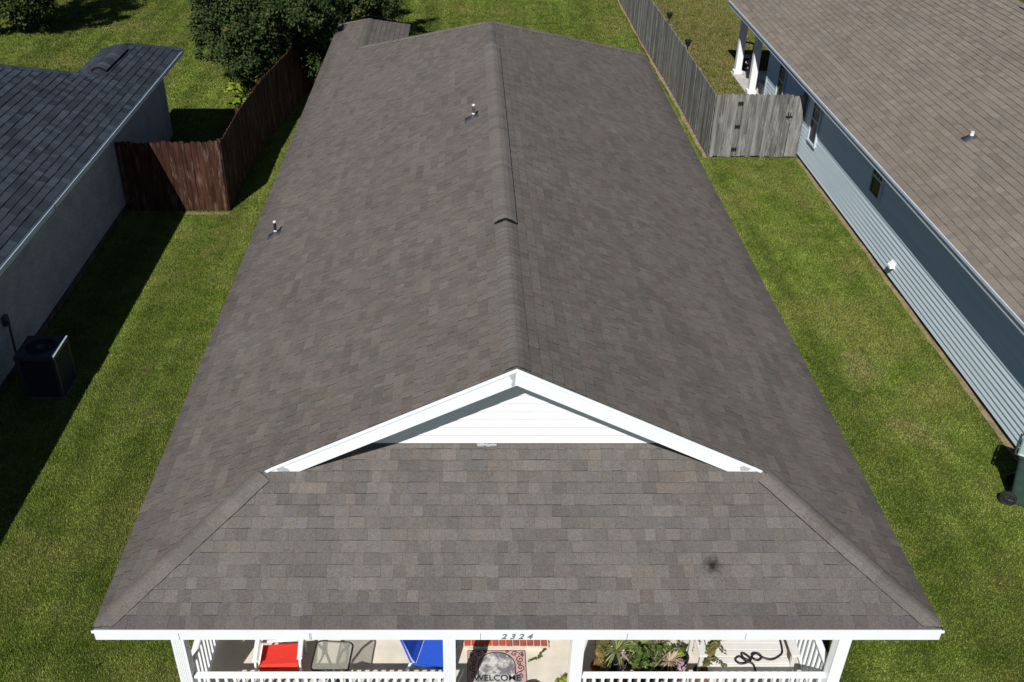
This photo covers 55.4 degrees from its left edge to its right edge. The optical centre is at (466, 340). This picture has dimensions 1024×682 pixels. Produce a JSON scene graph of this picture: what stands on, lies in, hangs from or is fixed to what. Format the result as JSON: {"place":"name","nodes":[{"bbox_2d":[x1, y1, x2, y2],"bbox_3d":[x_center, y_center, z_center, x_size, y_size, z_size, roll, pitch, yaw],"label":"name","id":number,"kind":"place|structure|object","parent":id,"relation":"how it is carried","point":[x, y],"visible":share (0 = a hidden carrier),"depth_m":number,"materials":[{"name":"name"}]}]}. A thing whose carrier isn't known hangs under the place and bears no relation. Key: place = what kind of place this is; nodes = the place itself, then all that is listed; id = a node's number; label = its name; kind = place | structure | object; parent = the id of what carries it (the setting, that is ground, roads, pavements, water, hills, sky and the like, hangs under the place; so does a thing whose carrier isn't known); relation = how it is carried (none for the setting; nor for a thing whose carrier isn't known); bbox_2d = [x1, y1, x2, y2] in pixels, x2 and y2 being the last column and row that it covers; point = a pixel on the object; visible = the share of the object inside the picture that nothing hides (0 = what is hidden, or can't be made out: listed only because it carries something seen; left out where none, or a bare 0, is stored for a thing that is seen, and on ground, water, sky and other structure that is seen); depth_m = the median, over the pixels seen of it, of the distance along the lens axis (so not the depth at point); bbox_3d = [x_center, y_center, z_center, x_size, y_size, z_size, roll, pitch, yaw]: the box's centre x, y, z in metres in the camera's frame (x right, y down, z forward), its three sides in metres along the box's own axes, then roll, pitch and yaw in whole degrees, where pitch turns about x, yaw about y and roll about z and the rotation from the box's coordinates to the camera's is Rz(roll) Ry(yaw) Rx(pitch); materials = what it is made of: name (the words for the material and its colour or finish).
{"place":"outdoors","nodes":[
{"label":"outdoors","id":0,"kind":"place"},
{"bbox_2d":[0,0,1023,681],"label":"lawn","id":1,"kind":"structure","parent":0,"point":[862,674],"depth_m":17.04,"materials":[{"name":"plant"}]},
{"bbox_2d":[0,0,66,34],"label":"broadleaf tree","id":2,"kind":"object","parent":1,"relation":"on","point":[19,12],"visible":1,"depth_m":37.11,"materials":[{"name":"green plant"}]},
{"bbox_2d":[13,336,78,399],"bbox_3d":[-7.690,0.480,17.848,0.770,0.945,0.760,0,33,0],"label":"air conditioner","id":3,"kind":"object","parent":1,"relation":"on","point":[45,367],"visible":1,"depth_m":17.63,"materials":[{"name":"black metal"}]},
{"bbox_2d":[0,43,184,397],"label":"neighbour house","id":4,"kind":"structure","parent":1,"relation":"on","point":[63,208],"depth_m":21.10,"materials":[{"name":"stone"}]},
{"bbox_2d":[183,212,229,214],"bbox_3d":[-6.510,-3.194,24.390,1.150,0.001,0.171,0,33,0],"label":"dirt edge","id":5,"kind":"object","parent":1,"relation":"on","point":[204,212],"visible":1,"depth_m":24.39,"materials":[{"name":"beige soil"}]},
{"bbox_2d":[114,44,313,210],"bbox_3d":[-5.685,-6.635,28.068,2.477,1.949,10.900,10,34,15],"label":"wooden fence","id":6,"kind":"object","parent":1,"relation":"on","point":[269,104],"visible":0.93,"depth_m":24.36,"materials":[{"name":"brown wood"}]},
{"bbox_2d":[220,69,261,105],"bbox_3d":[-6.706,-8.146,30.971,1.496,1.189,2.966,8,34,12],"label":"leafy plant","id":7,"kind":"object","parent":1,"relation":"on","point":[236,100],"visible":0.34,"depth_m":30.53,"materials":[{"name":"green plant"}]},
{"bbox_2d":[184,0,333,91],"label":"broadleaf tree","id":8,"kind":"object","parent":1,"relation":"on","point":[256,30],"visible":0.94,"depth_m":29.09,"materials":[{"name":"green plant"}]},
{"bbox_2d":[281,0,350,81],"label":"garden bush","id":9,"kind":"object","parent":1,"relation":"on","point":[312,59],"visible":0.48,"depth_m":30.56,"materials":[{"name":"green plant"}]},
{"bbox_2d":[326,0,364,28],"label":"broadleaf tree","id":10,"kind":"object","parent":1,"relation":"on","point":[346,12],"visible":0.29,"depth_m":36.82,"materials":[{"name":"green plant"}]},
{"bbox_2d":[345,0,415,28],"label":"broadleaf tree","id":11,"kind":"object","parent":1,"relation":"on","point":[371,7],"visible":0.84,"depth_m":34.93,"materials":[{"name":"green plant"}]},
{"bbox_2d":[91,15,944,681],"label":"ranch house","id":12,"kind":"structure","parent":1,"relation":"on","point":[501,353],"depth_m":12.02,"materials":[{"name":"grey"}]},
{"bbox_2d":[252,640,307,681],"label":"patio chair","id":13,"kind":"object","parent":12,"relation":"on","point":[282,657],"visible":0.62,"depth_m":12.30,"materials":[{"name":"red fabric"}]},
{"bbox_2d":[310,640,353,681],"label":"side table","id":14,"kind":"object","parent":12,"relation":"on","point":[329,660],"visible":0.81,"depth_m":12.23,"materials":[{"name":"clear glass"}]},
{"bbox_2d":[400,640,456,681],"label":"patio chair","id":15,"kind":"object","parent":12,"relation":"on","point":[431,652],"visible":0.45,"depth_m":12.35,"materials":[{"name":"blue fabric"}]},
{"bbox_2d":[467,650,526,681],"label":"door mat","id":16,"kind":"object","parent":12,"relation":"on","point":[496,665],"depth_m":12.70,"materials":[{"name":"fabric"}]},
{"bbox_2d":[528,641,549,661],"bbox_3d":[0.998,4.098,12.919,0.155,0.068,0.535,22,39,30],"label":"trailing vine","id":17,"kind":"object","parent":12,"relation":"on","point":[539,655],"visible":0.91,"depth_m":12.83,"materials":[{"name":"green plant"}]},
{"bbox_2d":[555,672,566,681],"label":"potted plant","id":18,"kind":"object","parent":12,"relation":"on","point":[562,678],"visible":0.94,"depth_m":11.97,"materials":[{"name":"green plant"}]},
{"bbox_2d":[590,640,610,679],"bbox_3d":[1.713,3.958,12.367,0.248,0.859,0.265,0,33,0],"label":"potted plant","id":19,"kind":"object","parent":12,"relation":"on","point":[595,665],"visible":0.68,"depth_m":12.38,"materials":[{"name":"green plant"}]},
{"bbox_2d":[596,661,614,681],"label":"potted plant","id":20,"kind":"object","parent":12,"relation":"on","point":[605,668],"visible":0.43,"depth_m":12.12,"materials":[{"name":"green plant"}]},
{"bbox_2d":[588,640,641,670],"bbox_3d":[1.934,4.005,12.503,0.683,0.633,0.711,27,42,35],"label":"potted plant","id":21,"kind":"object","parent":12,"relation":"on","point":[614,656],"visible":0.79,"depth_m":12.46,"materials":[{"name":"green plant"}]},
{"bbox_2d":[614,649,627,681],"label":"potted plant","id":22,"kind":"object","parent":12,"relation":"on","point":[617,680],"visible":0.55,"depth_m":11.96,"materials":[{"name":"pink plant"}]},
{"bbox_2d":[625,644,653,681],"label":"potted plant","id":23,"kind":"object","parent":12,"relation":"on","point":[635,663],"visible":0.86,"depth_m":11.90,"materials":[{"name":"green plant"}]},
{"bbox_2d":[619,640,664,670],"bbox_3d":[2.267,3.952,12.531,0.739,0.691,0.672,0,33,0],"label":"potted plant","id":24,"kind":"object","parent":12,"relation":"on","point":[641,643],"visible":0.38,"depth_m":12.47,"materials":[{"name":"green plant"}]},
{"bbox_2d":[634,640,667,670],"bbox_3d":[2.381,4.027,12.527,0.499,0.569,0.450,-26,41,-34],"label":"potted plant","id":25,"kind":"object","parent":12,"relation":"on","point":[656,668],"visible":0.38,"depth_m":12.38,"materials":[{"name":"green plant"}]},
{"bbox_2d":[628,645,686,681],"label":"potted plant","id":26,"kind":"object","parent":12,"relation":"on","point":[654,658],"visible":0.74,"depth_m":12.18,"materials":[{"name":"green plant"}]},
{"bbox_2d":[653,640,670,651],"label":"potted plant","id":27,"kind":"object","parent":12,"relation":"on","point":[661,642],"visible":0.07,"depth_m":12.51,"materials":[{"name":"green plant"}]},
{"bbox_2d":[655,647,684,681],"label":"potted plant","id":28,"kind":"object","parent":12,"relation":"on","point":[669,664],"visible":0.73,"depth_m":12.38,"materials":[{"name":"plant"}]},
{"bbox_2d":[665,641,692,670],"bbox_3d":[2.694,4.078,12.549,0.375,0.460,0.292,-23,39,-31],"label":"potted plant","id":29,"kind":"object","parent":12,"relation":"on","point":[685,657],"visible":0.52,"depth_m":12.51,"materials":[{"name":"green plant"}]},
{"bbox_2d":[676,660,685,681],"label":"potted plant","id":30,"kind":"object","parent":12,"relation":"on","point":[682,664],"visible":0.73,"depth_m":11.80,"materials":[{"name":"pink plant"}]},
{"bbox_2d":[677,640,727,670],"bbox_3d":[2.912,3.915,12.239,0.647,1.070,0.543,0,33,0],"label":"potted plant","id":31,"kind":"object","parent":12,"relation":"on","point":[714,659],"visible":0.44,"depth_m":12.02,"materials":[{"name":"green plant"}]},
{"bbox_2d":[689,640,721,681],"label":"potted plant","id":32,"kind":"object","parent":12,"relation":"on","point":[711,652],"visible":0.49,"depth_m":12.17,"materials":[{"name":"green plant"}]},
{"bbox_2d":[687,640,800,681],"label":"garden bench","id":33,"kind":"object","parent":12,"relation":"on","point":[732,649],"visible":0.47,"depth_m":12.30,"materials":[{"name":"white paint"}]},
{"bbox_2d":[734,640,782,681],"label":"garden hose","id":34,"kind":"object","parent":33,"relation":"on","point":[746,660],"visible":0.94,"depth_m":12.26,"materials":[{"name":"black rubber"}]},
{"bbox_2d":[618,0,710,157],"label":"dirt edge","id":35,"kind":"object","parent":1,"relation":"on","point":[685,121],"visible":0.67,"depth_m":31.87,"materials":[{"name":"beige soil"}]},
{"bbox_2d":[666,12,672,22],"bbox_3d":[6.985,-10.470,33.882,0.231,1.915,0.231,-13,35,-19],"label":"garden lantern","id":36,"kind":"object","parent":1,"relation":"on","point":[669,15],"visible":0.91,"depth_m":33.37,"materials":[{"name":"black metal"}]},
{"bbox_2d":[684,39,691,49],"bbox_3d":[6.985,-8.678,31.111,0.231,1.915,0.231,13,35,19],"label":"garden lantern","id":37,"kind":"object","parent":1,"relation":"on","point":[688,42],"visible":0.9,"depth_m":30.59,"materials":[{"name":"black metal"}]},
{"bbox_2d":[619,0,807,156],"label":"wooden fence","id":38,"kind":"object","parent":1,"relation":"on","point":[688,84],"visible":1,"depth_m":27.32,"materials":[{"name":"grey wood"}]},
{"bbox_2d":[743,42,753,58],"bbox_3d":[9.815,-9.963,34.059,0.595,0.869,0.547,0,33,0],"label":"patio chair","id":39,"kind":"object","parent":1,"relation":"on","point":[747,57],"visible":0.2,"depth_m":34.01,"materials":[{"name":"black metal"}]},
{"bbox_2d":[728,0,1023,448],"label":"neighbour house","id":40,"kind":"structure","parent":1,"relation":"on","point":[910,153],"depth_m":21.75,"materials":[{"name":"beige"}]},
{"bbox_2d":[745,59,751,78],"bbox_3d":[9.612,-9.260,33.016,0.373,0.703,0.345,15,36,22],"label":"flower pot","id":41,"kind":"object","parent":40,"relation":"on","point":[748,71],"visible":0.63,"depth_m":33.00,"materials":[{"name":"pink ceramic"}]},
{"bbox_2d":[758,81,764,94],"bbox_3d":[9.790,-8.019,31.358,0.490,0.380,1.140,0,33,0],"label":"patio bench","id":42,"kind":"object","parent":40,"relation":"on","point":[761,87],"visible":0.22,"depth_m":31.56,"materials":[{"name":"grey"}]},
{"bbox_2d":[774,63,787,101],"bbox_3d":[9.309,-7.673,28.742,0.052,1.300,0.670,0,33,0],"label":"window","id":43,"kind":"structure","parent":40,"relation":"in","point":[782,74],"depth_m":28.77,"materials":[{"name":"white"}]},
{"bbox_2d":[807,101,822,148],"bbox_3d":[9.309,-5.861,25.942,0.052,1.300,0.640,0,33,0],"label":"window","id":44,"kind":"structure","parent":40,"relation":"in","point":[816,116],"depth_m":26.01,"materials":[{"name":"white plastic"}]},
{"bbox_2d":[867,167,884,202],"bbox_3d":[9.309,-3.671,22.023,0.052,0.880,0.660,0,33,0],"label":"window","id":45,"kind":"structure","parent":40,"relation":"in","point":[876,183],"depth_m":22.11,"materials":[{"name":"black"}]},
{"bbox_2d":[795,159,1018,461],"bbox_3d":[9.294,1.547,17.061,0.135,0.001,24.500,0,33,0],"label":"dirt edge","id":46,"kind":"object","parent":1,"relation":"on","point":[941,353],"visible":0.98,"depth_m":19.78,"materials":[{"name":"beige soil"}]},
{"bbox_2d":[999,434,1023,506],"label":"wheeled bin","id":47,"kind":"object","parent":1,"relation":"on","point":[1015,481],"visible":1,"depth_m":15.27,"materials":[{"name":"green plastic"}]}
]}

